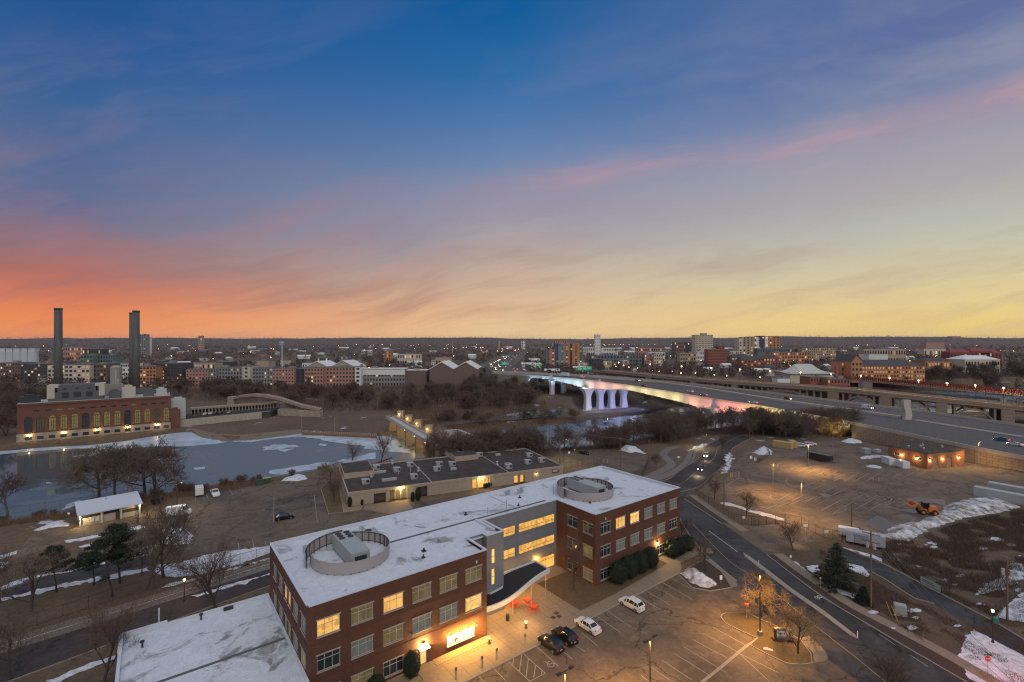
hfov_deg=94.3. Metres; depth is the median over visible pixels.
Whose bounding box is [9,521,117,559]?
pavilion path
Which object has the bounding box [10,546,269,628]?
chain link fence
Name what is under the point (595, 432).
bare tree
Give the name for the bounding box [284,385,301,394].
bare tree
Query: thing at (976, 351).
apartment house
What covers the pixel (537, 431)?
bare tree
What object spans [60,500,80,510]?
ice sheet
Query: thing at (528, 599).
picnic table
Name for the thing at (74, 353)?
building
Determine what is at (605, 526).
window
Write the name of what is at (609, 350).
building
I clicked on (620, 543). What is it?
window
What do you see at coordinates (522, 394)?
bare tree
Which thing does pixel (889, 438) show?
retaining wall
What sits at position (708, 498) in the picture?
chain link fence
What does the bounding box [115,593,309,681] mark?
flat roofed annex
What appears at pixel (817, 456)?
cargo trailer
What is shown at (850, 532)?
cargo trailer
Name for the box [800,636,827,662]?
corner walk
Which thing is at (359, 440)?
ice sheet
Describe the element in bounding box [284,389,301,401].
bare tree
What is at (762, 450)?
snow pile
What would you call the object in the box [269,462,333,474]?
ice sheet
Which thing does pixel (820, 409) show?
bare tree
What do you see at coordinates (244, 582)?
snow patch
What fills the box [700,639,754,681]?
drain channel
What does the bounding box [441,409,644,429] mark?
spit brush
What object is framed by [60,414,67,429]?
arched window
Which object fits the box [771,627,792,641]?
monument sign
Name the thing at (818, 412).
bare tree
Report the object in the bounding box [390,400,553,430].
lowland brush
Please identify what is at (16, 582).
snow patch
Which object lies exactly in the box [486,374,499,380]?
bare tree
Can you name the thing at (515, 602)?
picnic table
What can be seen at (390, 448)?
ice sheet
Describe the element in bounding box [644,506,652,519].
window
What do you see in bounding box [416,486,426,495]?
door
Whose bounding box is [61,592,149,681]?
bare tree
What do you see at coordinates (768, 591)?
bare tree
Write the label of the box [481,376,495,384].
bare tree
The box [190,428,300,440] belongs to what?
riprap bank
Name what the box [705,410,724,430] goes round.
bare tree
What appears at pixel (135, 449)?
bare tree
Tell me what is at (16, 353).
grain silo
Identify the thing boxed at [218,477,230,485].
bare shrub
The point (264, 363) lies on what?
building
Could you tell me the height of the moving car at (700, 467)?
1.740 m
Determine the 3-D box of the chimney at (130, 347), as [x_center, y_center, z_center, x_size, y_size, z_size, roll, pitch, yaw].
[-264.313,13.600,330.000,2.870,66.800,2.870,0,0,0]
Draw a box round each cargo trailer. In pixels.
[807,451,834,462]
[846,527,891,548]
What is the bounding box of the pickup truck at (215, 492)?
[210,488,219,496]
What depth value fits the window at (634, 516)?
98.23 m
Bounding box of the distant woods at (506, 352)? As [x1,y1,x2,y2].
[0,335,1023,362]
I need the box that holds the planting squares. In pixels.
[550,611,561,618]
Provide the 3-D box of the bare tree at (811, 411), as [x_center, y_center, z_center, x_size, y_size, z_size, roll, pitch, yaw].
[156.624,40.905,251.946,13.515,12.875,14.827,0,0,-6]
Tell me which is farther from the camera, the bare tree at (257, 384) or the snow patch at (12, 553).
the bare tree at (257, 384)
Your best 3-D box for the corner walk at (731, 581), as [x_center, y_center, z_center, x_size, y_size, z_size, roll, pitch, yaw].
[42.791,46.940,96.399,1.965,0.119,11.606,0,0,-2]
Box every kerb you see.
[0,434,729,649]
[6,437,752,681]
[321,480,343,513]
[464,572,679,681]
[678,559,731,591]
[680,519,736,581]
[684,498,721,523]
[720,612,812,664]
[766,554,966,681]
[843,548,1023,639]
[866,569,934,604]
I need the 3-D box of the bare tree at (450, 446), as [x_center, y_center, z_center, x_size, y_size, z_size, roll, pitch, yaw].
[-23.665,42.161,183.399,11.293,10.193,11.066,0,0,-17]
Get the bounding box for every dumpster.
[255,479,263,484]
[263,476,270,482]
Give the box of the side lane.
[832,542,1023,655]
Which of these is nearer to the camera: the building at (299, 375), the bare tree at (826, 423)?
the bare tree at (826, 423)
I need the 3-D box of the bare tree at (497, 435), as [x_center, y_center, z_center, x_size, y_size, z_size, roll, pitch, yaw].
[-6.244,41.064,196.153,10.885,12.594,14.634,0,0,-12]
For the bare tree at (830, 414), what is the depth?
238.37 m
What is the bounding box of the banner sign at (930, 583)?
[920,575,940,591]
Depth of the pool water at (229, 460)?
200.00 m
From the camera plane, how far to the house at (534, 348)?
2380.14 m
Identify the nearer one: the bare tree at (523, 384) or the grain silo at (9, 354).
the bare tree at (523, 384)
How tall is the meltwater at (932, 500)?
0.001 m
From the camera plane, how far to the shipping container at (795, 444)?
207.95 m
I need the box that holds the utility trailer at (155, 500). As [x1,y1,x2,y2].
[151,496,165,503]
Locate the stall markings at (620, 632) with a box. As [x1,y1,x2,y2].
[478,579,768,681]
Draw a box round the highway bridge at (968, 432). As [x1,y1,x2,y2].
[480,370,1023,459]
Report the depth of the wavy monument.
246.17 m
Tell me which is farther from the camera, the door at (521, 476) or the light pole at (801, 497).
the door at (521, 476)
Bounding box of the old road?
[0,555,159,596]
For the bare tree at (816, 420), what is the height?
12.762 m
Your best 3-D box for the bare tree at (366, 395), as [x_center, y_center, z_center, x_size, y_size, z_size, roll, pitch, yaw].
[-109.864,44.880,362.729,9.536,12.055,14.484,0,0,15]
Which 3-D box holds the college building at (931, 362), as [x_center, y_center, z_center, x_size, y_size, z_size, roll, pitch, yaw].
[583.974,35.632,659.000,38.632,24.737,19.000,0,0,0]
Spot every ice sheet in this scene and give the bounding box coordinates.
[0,432,222,457]
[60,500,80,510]
[233,434,399,446]
[262,444,299,449]
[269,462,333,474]
[338,452,375,462]
[360,443,410,452]
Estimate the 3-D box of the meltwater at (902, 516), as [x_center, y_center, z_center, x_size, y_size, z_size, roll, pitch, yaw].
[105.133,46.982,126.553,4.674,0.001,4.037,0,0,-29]
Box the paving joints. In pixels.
[441,570,667,676]
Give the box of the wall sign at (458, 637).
[447,626,473,647]
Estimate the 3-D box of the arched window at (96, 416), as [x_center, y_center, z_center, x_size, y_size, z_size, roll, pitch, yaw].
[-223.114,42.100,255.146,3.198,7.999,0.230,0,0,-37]
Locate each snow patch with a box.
[0,551,16,558]
[0,562,104,588]
[1,568,148,600]
[46,655,115,681]
[64,525,144,542]
[156,545,269,576]
[162,558,268,587]
[192,573,269,596]
[687,443,706,450]
[721,453,734,473]
[721,502,769,516]
[755,511,783,520]
[806,565,818,571]
[837,588,854,597]
[843,547,881,561]
[849,563,868,576]
[860,455,883,458]
[867,465,880,468]
[958,630,1023,681]
[976,563,1023,594]
[996,592,1023,621]
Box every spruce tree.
[811,542,868,596]
[853,585,873,608]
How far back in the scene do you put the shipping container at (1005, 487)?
145.58 m
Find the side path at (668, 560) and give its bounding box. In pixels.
[658,556,678,565]
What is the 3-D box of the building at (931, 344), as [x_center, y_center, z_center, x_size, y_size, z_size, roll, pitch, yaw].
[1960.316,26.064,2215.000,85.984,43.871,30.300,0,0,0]
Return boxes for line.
[1,564,267,646]
[701,533,885,681]
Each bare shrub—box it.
[0,515,11,520]
[32,508,48,517]
[138,491,149,500]
[148,487,165,496]
[172,482,186,492]
[181,485,192,491]
[185,482,194,492]
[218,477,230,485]
[232,473,248,482]
[287,469,295,475]
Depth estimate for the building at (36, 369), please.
545.00 m
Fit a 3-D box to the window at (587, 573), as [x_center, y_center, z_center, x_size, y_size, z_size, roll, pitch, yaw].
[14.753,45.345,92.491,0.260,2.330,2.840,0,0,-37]
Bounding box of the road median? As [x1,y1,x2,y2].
[743,553,856,637]
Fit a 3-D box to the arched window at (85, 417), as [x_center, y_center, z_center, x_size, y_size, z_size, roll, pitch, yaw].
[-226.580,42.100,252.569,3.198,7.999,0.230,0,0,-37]
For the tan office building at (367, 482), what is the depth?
155.73 m
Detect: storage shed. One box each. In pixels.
[882,456,895,465]
[896,459,909,468]
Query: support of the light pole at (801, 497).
on the parking lot at (764, 479)
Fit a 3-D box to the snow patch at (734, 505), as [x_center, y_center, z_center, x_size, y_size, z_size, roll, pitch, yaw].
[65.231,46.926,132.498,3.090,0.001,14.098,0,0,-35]
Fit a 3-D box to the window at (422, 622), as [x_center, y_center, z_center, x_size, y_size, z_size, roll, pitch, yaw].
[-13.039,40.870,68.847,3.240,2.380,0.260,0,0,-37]
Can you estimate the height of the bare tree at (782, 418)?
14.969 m
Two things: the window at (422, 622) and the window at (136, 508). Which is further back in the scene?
the window at (136, 508)
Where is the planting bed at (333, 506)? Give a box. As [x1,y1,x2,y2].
[321,478,342,512]
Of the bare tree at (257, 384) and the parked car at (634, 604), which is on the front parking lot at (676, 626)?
the parked car at (634, 604)
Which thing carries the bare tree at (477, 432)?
on the ground at (18, 536)
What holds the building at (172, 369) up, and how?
on the ground at (18, 536)
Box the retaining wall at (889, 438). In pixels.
[852,425,1023,471]
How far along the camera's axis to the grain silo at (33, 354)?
637.00 m
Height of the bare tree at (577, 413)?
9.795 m
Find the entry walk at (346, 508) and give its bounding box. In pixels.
[339,484,361,512]
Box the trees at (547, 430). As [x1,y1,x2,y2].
[471,386,1023,449]
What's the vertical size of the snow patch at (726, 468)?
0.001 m
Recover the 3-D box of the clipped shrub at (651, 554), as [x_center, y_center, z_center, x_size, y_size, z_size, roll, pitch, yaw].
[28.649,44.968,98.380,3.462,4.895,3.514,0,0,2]
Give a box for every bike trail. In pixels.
[0,559,269,652]
[643,446,679,477]
[649,443,708,480]
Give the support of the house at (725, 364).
on the ground at (18, 536)
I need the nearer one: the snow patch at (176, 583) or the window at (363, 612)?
the window at (363, 612)
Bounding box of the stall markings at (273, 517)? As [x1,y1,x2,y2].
[195,486,316,547]
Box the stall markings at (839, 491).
[729,463,928,513]
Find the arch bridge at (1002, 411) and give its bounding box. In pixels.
[592,369,1023,422]
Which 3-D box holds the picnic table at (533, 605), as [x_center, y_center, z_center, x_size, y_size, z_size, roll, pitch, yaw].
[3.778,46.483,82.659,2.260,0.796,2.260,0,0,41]
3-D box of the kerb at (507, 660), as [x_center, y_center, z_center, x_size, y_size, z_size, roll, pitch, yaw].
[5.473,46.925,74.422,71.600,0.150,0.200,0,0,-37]
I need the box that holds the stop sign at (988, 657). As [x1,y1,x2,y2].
[984,651,991,673]
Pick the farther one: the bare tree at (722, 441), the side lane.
the bare tree at (722, 441)
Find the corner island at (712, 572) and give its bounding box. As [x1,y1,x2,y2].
[679,560,730,589]
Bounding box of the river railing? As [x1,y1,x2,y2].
[302,430,376,435]
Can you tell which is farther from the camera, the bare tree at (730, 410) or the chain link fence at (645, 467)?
the bare tree at (730, 410)
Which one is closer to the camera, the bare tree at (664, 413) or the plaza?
the plaza
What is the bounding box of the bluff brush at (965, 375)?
[167,371,1023,411]
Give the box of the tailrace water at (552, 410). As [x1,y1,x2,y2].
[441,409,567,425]
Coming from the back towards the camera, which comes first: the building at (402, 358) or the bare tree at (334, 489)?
the building at (402, 358)
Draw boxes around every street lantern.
[182,577,185,601]
[990,607,995,642]
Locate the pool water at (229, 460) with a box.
[0,435,424,520]
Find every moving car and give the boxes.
[697,464,703,470]
[861,404,873,408]
[993,437,1009,441]
[1006,442,1023,445]
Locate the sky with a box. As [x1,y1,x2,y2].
[0,0,1023,338]
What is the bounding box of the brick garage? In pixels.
[888,442,964,468]
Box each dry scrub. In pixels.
[817,547,966,643]
[879,507,1023,615]
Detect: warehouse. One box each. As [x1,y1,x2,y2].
[305,360,335,366]
[332,360,365,365]
[429,360,457,385]
[454,360,480,385]
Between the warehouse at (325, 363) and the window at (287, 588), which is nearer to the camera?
the window at (287, 588)
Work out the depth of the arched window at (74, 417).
250.00 m
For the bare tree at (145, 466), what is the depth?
141.57 m
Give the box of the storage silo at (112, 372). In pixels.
[110,365,121,383]
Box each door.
[374,492,384,501]
[390,489,404,499]
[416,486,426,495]
[420,650,426,664]
[473,478,487,487]
[514,475,522,482]
[890,459,895,464]
[903,462,909,468]
[932,458,936,468]
[947,457,950,466]
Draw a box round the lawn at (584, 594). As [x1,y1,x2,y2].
[538,545,696,610]
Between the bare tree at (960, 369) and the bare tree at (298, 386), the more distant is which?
the bare tree at (960, 369)
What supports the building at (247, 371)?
on the ground at (18, 536)
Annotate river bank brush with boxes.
[0,472,314,526]
[481,423,847,451]
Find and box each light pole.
[141,530,148,574]
[556,665,573,681]
[642,634,656,681]
[755,570,764,636]
[798,482,805,516]
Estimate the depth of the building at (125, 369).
520.00 m
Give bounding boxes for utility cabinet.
[893,601,906,616]
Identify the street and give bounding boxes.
[674,483,963,681]
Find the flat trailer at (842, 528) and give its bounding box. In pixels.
[838,525,858,535]
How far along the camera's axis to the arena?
563.68 m
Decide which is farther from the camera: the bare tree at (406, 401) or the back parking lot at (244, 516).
the bare tree at (406, 401)
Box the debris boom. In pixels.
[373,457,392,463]
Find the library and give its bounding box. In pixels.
[946,355,1000,373]
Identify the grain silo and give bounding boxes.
[0,348,5,362]
[6,348,12,361]
[13,348,19,359]
[20,348,27,361]
[28,348,38,361]
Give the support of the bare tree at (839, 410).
on the ground at (18, 536)
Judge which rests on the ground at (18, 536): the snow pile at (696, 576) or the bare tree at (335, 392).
the bare tree at (335, 392)
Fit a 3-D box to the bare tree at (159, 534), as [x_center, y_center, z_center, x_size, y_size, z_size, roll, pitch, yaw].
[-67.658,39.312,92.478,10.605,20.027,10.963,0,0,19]
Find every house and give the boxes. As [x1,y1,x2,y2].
[37,375,46,381]
[199,356,209,360]
[258,352,270,356]
[297,355,310,358]
[406,366,421,368]
[468,354,476,357]
[528,347,540,349]
[630,366,641,371]
[695,361,704,364]
[719,363,731,367]
[727,354,744,366]
[736,355,756,368]
[753,354,780,367]
[753,368,769,373]
[759,364,778,369]
[765,369,779,375]
[941,349,970,358]
[966,348,992,355]
[981,349,1001,363]
[998,380,1010,386]
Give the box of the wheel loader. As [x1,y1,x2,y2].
[906,501,938,515]
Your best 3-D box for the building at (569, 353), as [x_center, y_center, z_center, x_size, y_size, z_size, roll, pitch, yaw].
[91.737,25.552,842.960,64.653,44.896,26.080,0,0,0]
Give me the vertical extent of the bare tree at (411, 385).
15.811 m
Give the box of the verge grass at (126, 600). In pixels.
[0,556,269,654]
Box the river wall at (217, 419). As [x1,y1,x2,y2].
[180,411,266,426]
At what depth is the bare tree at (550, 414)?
348.55 m
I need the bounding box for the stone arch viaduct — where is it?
[227,393,322,416]
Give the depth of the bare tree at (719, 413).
242.41 m
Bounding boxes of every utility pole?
[617,437,622,468]
[720,465,727,506]
[862,531,879,606]
[996,557,1018,619]
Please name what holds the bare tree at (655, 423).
on the ground at (18, 536)
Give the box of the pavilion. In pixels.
[74,491,142,527]
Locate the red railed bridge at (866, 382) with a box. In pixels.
[845,376,1023,401]
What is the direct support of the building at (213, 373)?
on the ground at (18, 536)
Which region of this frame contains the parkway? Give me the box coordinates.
[0,434,751,681]
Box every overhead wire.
[865,534,1003,681]
[872,535,1013,681]
[880,537,1023,681]
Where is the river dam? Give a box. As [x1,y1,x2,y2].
[386,410,459,457]
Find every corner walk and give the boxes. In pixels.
[706,559,736,586]
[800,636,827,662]
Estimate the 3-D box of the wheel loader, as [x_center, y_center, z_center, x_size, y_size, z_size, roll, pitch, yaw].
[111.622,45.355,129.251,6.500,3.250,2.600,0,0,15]
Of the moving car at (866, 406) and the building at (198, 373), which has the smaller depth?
the moving car at (866, 406)
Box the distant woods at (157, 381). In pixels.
[0,352,1023,393]
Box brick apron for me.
[363,500,412,513]
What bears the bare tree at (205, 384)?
on the ground at (18, 536)
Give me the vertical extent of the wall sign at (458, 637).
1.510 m
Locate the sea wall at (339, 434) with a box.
[301,431,376,437]
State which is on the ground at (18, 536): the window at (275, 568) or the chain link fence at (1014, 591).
the chain link fence at (1014, 591)
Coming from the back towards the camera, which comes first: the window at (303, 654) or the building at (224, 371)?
the building at (224, 371)
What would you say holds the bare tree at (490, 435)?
on the ground at (18, 536)
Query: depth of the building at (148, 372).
490.00 m
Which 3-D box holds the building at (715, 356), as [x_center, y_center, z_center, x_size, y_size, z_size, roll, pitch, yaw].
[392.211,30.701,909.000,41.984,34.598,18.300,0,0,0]
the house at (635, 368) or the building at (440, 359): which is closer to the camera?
the house at (635, 368)
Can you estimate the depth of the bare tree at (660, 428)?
218.33 m
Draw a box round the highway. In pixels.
[485,350,526,372]
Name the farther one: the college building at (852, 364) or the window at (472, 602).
the college building at (852, 364)
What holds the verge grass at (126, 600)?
on the ground at (18, 536)
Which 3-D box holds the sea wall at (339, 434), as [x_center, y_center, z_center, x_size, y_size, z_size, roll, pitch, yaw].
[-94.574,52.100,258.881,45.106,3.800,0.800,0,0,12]
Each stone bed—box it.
[386,673,421,681]
[433,635,491,664]
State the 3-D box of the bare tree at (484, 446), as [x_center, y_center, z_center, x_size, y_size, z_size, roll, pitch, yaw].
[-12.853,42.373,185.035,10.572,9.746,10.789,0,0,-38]
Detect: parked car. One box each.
[274,512,294,520]
[537,633,564,654]
[551,626,578,646]
[574,616,601,635]
[578,450,589,454]
[618,595,644,612]
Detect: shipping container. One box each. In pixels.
[773,440,792,448]
[788,440,797,447]
[973,485,1023,505]
[987,481,1023,493]
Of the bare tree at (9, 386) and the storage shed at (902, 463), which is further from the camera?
the bare tree at (9, 386)
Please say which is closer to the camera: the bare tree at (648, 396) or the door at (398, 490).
the door at (398, 490)
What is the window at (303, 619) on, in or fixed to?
in the brick office building at (363, 601)
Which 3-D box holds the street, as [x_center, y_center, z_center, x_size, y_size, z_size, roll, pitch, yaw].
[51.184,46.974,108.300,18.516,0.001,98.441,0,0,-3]
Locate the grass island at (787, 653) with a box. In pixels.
[722,612,810,663]
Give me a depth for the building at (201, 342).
1900.00 m
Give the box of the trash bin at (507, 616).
[506,613,509,620]
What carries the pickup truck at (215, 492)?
on the back parking lot at (244, 516)
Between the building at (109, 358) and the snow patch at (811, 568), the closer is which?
the snow patch at (811, 568)
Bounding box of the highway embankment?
[485,350,536,383]
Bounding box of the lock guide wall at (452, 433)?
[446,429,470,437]
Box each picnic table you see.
[508,600,520,607]
[521,597,533,603]
[527,603,539,611]
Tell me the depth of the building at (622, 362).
880.36 m
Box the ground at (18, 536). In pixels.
[0,336,1023,681]
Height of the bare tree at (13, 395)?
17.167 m
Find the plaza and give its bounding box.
[417,546,711,681]
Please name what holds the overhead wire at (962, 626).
attached to the utility pole at (871, 542)
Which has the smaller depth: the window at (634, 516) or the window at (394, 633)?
the window at (394, 633)
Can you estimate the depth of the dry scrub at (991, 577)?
102.37 m
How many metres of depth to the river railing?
254.79 m
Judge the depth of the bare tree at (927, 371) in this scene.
583.83 m
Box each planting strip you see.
[683,497,727,522]
[769,555,975,681]
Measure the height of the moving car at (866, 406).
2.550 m
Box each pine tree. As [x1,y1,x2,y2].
[30,544,74,591]
[72,540,107,584]
[79,532,135,596]
[88,522,142,583]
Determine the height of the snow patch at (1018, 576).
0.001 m
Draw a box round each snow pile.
[34,520,68,530]
[163,528,193,544]
[282,474,306,480]
[621,445,645,453]
[680,568,716,587]
[752,446,771,454]
[842,438,861,442]
[885,497,1019,540]
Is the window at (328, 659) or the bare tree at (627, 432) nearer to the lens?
the window at (328, 659)
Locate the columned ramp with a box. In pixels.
[190,401,279,414]
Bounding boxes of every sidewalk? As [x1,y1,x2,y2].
[690,495,748,530]
[774,553,1001,681]
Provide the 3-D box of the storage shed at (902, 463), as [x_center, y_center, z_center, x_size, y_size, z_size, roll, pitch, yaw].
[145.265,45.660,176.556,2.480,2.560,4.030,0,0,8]
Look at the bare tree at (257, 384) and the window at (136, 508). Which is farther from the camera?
the bare tree at (257, 384)
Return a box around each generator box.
[860,447,870,453]
[872,449,880,452]
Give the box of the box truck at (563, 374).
[559,372,568,376]
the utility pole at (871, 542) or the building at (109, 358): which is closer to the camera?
the utility pole at (871, 542)
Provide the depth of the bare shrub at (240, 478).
167.74 m
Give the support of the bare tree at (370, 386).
on the ground at (18, 536)
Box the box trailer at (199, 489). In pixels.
[195,484,203,496]
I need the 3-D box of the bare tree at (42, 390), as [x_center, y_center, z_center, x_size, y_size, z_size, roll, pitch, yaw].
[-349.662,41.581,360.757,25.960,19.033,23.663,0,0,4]
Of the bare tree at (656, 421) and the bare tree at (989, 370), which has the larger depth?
the bare tree at (989, 370)
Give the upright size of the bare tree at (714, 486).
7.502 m
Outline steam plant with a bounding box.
[16,382,185,442]
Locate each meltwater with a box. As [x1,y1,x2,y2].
[820,518,832,521]
[865,516,914,532]
[895,508,939,513]
[896,514,917,519]
[906,497,945,504]
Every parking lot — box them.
[152,469,502,555]
[471,575,854,681]
[554,452,645,472]
[720,439,1023,541]
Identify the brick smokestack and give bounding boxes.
[835,365,837,375]
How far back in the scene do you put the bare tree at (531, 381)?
456.80 m
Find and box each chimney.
[54,308,62,390]
[129,312,131,384]
[132,310,139,388]
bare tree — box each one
[0,377,21,391]
[0,380,17,390]
[0,391,27,413]
[0,393,16,411]
[0,395,22,419]
[0,404,16,435]
[0,471,32,515]
[0,543,25,602]
[0,547,72,611]
[0,603,53,679]
[2,385,34,409]
[19,385,45,401]
[33,383,46,398]
[40,442,138,496]
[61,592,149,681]
[82,434,192,496]
[85,444,136,494]
[105,446,190,495]
[115,509,198,577]
[124,494,201,591]
[168,528,247,607]
[169,381,184,390]
[180,378,188,385]
[180,386,189,394]
[198,381,214,389]
[206,386,218,397]
[209,378,222,386]
[212,385,236,396]
[217,385,233,396]
[227,384,240,392]
[235,387,250,397]
[240,380,255,387]
[249,386,264,393]
[252,382,263,388]
[262,383,273,392]
[278,382,288,391]
[281,393,305,408]
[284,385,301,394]
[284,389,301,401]
[286,384,307,395]
[294,382,311,392]
[302,379,312,389]
[308,385,320,397]
[310,383,324,393]
[315,460,345,487]
[322,389,340,403]
[325,385,347,399]
[326,391,342,402]
[328,479,342,501]
[331,383,354,396]
[336,384,349,396]
[342,439,363,460]
[345,390,365,402]
[350,381,359,389]
[353,387,371,401]
[357,383,372,389]
[362,392,375,406]
[367,387,375,394]
[373,431,393,462]
[377,392,399,409]
[378,393,393,407]
[381,388,397,402]
[397,397,414,408]
[401,382,416,392]
[419,433,443,456]
[424,383,437,395]
[425,381,444,395]
[425,428,453,455]
[433,414,445,421]
[435,435,472,454]
[438,438,464,456]
[439,382,454,393]
[439,412,455,421]
[446,387,460,401]
[452,428,476,450]
[452,433,485,450]
[456,383,473,391]
[458,393,482,405]
[459,391,477,405]
[460,397,473,408]
[461,412,470,419]
[467,427,495,449]
[468,375,482,382]
[469,439,491,452]
[470,409,476,417]
[471,440,490,453]
[479,427,509,452]
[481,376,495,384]
[481,379,493,387]
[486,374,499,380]
[487,426,506,443]
[487,438,504,450]
[488,432,514,452]
[494,394,510,406]
[498,427,527,448]
[503,379,513,390]
[504,441,522,449]
[508,425,539,450]
[509,424,536,451]
[510,430,529,446]
[511,426,542,452]
[512,387,534,403]
[514,381,529,390]
[516,384,542,401]
[518,407,527,417]
[519,389,534,402]
[522,413,532,417]
[522,433,537,447]
[523,427,541,448]
[527,379,539,391]
[528,408,539,418]
[534,436,557,455]
[538,413,544,424]
[539,407,548,415]
[547,411,556,419]
[550,423,573,450]
[553,433,565,452]
[554,408,564,419]
[555,529,585,590]
[564,431,584,450]
[566,408,580,418]
[568,409,577,416]
[580,424,607,448]
[584,429,601,449]
[600,431,617,448]
[602,426,625,448]
[608,425,632,447]
[610,421,642,445]
[620,417,648,438]
[631,422,646,439]
[633,419,655,440]
[642,394,650,399]
[643,412,663,435]
[644,417,670,438]
[646,419,670,439]
[646,423,674,444]
[647,408,684,426]
[649,453,663,468]
[651,417,669,438]
[653,423,667,442]
[660,411,686,443]
[660,411,698,432]
[663,419,681,438]
[672,412,694,435]
[680,520,692,536]
[683,404,719,432]
[683,414,699,430]
[686,413,705,429]
[686,533,724,570]
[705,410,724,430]
[706,475,721,498]
[710,408,736,430]
[719,434,728,452]
[721,406,742,428]
[732,410,766,434]
[732,488,762,515]
[736,565,791,616]
[737,405,754,416]
[739,417,760,437]
[745,406,763,415]
[748,408,774,434]
[754,416,773,433]
[759,407,785,434]
[759,408,816,438]
[760,601,828,653]
[766,415,784,436]
[775,520,803,550]
[780,408,809,419]
[782,414,808,437]
[789,420,812,437]
[790,414,810,435]
[791,412,825,430]
[794,416,820,436]
[801,408,819,415]
[807,407,832,417]
[809,418,829,435]
[810,406,828,415]
[814,415,841,432]
[816,415,830,433]
[818,407,843,433]
[819,406,850,429]
[827,413,853,433]
[827,416,855,436]
[832,414,854,435]
[834,407,865,420]
[861,645,918,681]
[891,376,911,388]
[925,369,935,377]
[926,367,946,377]
[929,364,947,373]
[940,367,960,379]
[954,366,964,373]
[965,364,978,377]
[975,373,1002,386]
[978,362,993,372]
[979,364,999,374]
[989,360,998,367]
[989,365,1004,374]
[1005,361,1021,372]
[1014,366,1023,376]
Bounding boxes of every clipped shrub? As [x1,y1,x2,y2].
[347,497,351,506]
[366,673,385,681]
[403,649,420,679]
[410,491,414,501]
[415,487,420,500]
[609,559,628,584]
[622,554,638,578]
[633,550,648,574]
[643,546,658,568]
[664,537,679,558]
[674,536,687,554]
[681,534,694,550]
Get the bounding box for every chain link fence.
[0,480,194,514]
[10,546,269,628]
[570,457,648,476]
[695,489,766,524]
[751,448,770,462]
[752,514,867,546]
[886,552,951,595]
[995,579,1023,615]
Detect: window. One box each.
[24,417,32,432]
[36,416,44,431]
[48,415,55,430]
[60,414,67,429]
[71,414,78,428]
[82,413,89,427]
[83,513,99,517]
[93,412,99,426]
[103,509,118,513]
[104,411,110,425]
[114,411,120,424]
[123,507,137,512]
[124,410,130,424]
[134,409,140,423]
[144,409,150,422]
[154,408,159,421]
[163,407,168,420]
[273,562,276,582]
[273,590,276,608]
[278,571,282,593]
[278,600,282,623]
[284,582,286,602]
[284,612,286,629]
[287,588,290,609]
[287,619,290,640]
[292,596,297,622]
[292,628,297,655]
[300,610,305,637]
[300,644,305,672]
[316,612,340,638]
[316,646,340,673]
[351,601,373,626]
[351,634,373,660]
[351,667,373,681]
[383,591,403,614]
[383,622,403,646]
[383,654,403,678]
[412,581,431,603]
[412,611,431,635]
[439,572,457,593]
[439,601,457,623]
[465,564,482,584]
[465,592,482,613]
[492,548,494,563]
[492,568,494,584]
[567,514,576,529]
[567,535,576,550]
[568,558,576,573]
[582,520,592,536]
[582,542,592,559]
[582,565,592,582]
[600,520,610,535]
[600,543,610,558]
[600,565,610,581]
[616,515,625,529]
[616,537,625,551]
[630,510,639,524]
[630,531,639,546]
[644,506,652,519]
[644,526,652,540]
[657,501,665,514]
[657,521,665,535]
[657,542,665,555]
[669,497,677,510]
[669,517,677,530]
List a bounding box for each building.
[0,360,35,381]
[20,362,53,380]
[47,363,93,383]
[63,346,88,360]
[80,354,101,363]
[82,348,108,354]
[94,362,119,379]
[98,354,121,363]
[120,362,142,381]
[140,334,149,356]
[140,363,162,386]
[150,337,151,354]
[156,361,193,385]
[186,366,214,385]
[193,361,222,367]
[198,335,203,352]
[210,367,217,379]
[216,365,241,384]
[217,360,236,366]
[242,364,258,382]
[253,366,280,384]
[256,359,274,366]
[270,465,679,681]
[272,366,296,385]
[280,359,290,367]
[296,367,303,384]
[302,361,312,366]
[304,366,324,385]
[315,355,333,361]
[325,365,354,384]
[339,355,350,361]
[339,448,563,506]
[355,364,365,385]
[363,366,407,384]
[384,350,392,362]
[397,353,421,363]
[406,368,429,384]
[435,356,451,364]
[521,340,524,348]
[545,343,582,367]
[552,340,569,346]
[583,347,593,354]
[589,354,641,365]
[589,357,601,365]
[594,335,599,354]
[600,347,614,354]
[604,359,611,369]
[619,359,627,365]
[635,347,661,354]
[642,353,651,365]
[646,351,664,360]
[652,353,662,365]
[672,341,684,357]
[677,351,695,364]
[685,341,691,352]
[692,333,712,352]
[693,350,703,360]
[704,348,729,365]
[714,345,724,348]
[730,350,738,354]
[734,336,779,355]
[753,348,769,355]
[766,351,809,364]
[770,347,796,351]
[772,376,789,382]
[797,347,835,360]
[801,375,827,384]
[821,376,849,386]
[831,361,843,377]
[833,354,862,382]
[858,348,905,359]
[859,354,887,359]
[862,360,924,381]
[914,358,951,374]
[918,348,945,357]
[920,342,944,348]
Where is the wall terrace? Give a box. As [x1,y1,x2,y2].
[180,407,279,419]
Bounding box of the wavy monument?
[901,400,911,419]
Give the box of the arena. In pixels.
[774,364,834,382]
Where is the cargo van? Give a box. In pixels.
[166,504,191,515]

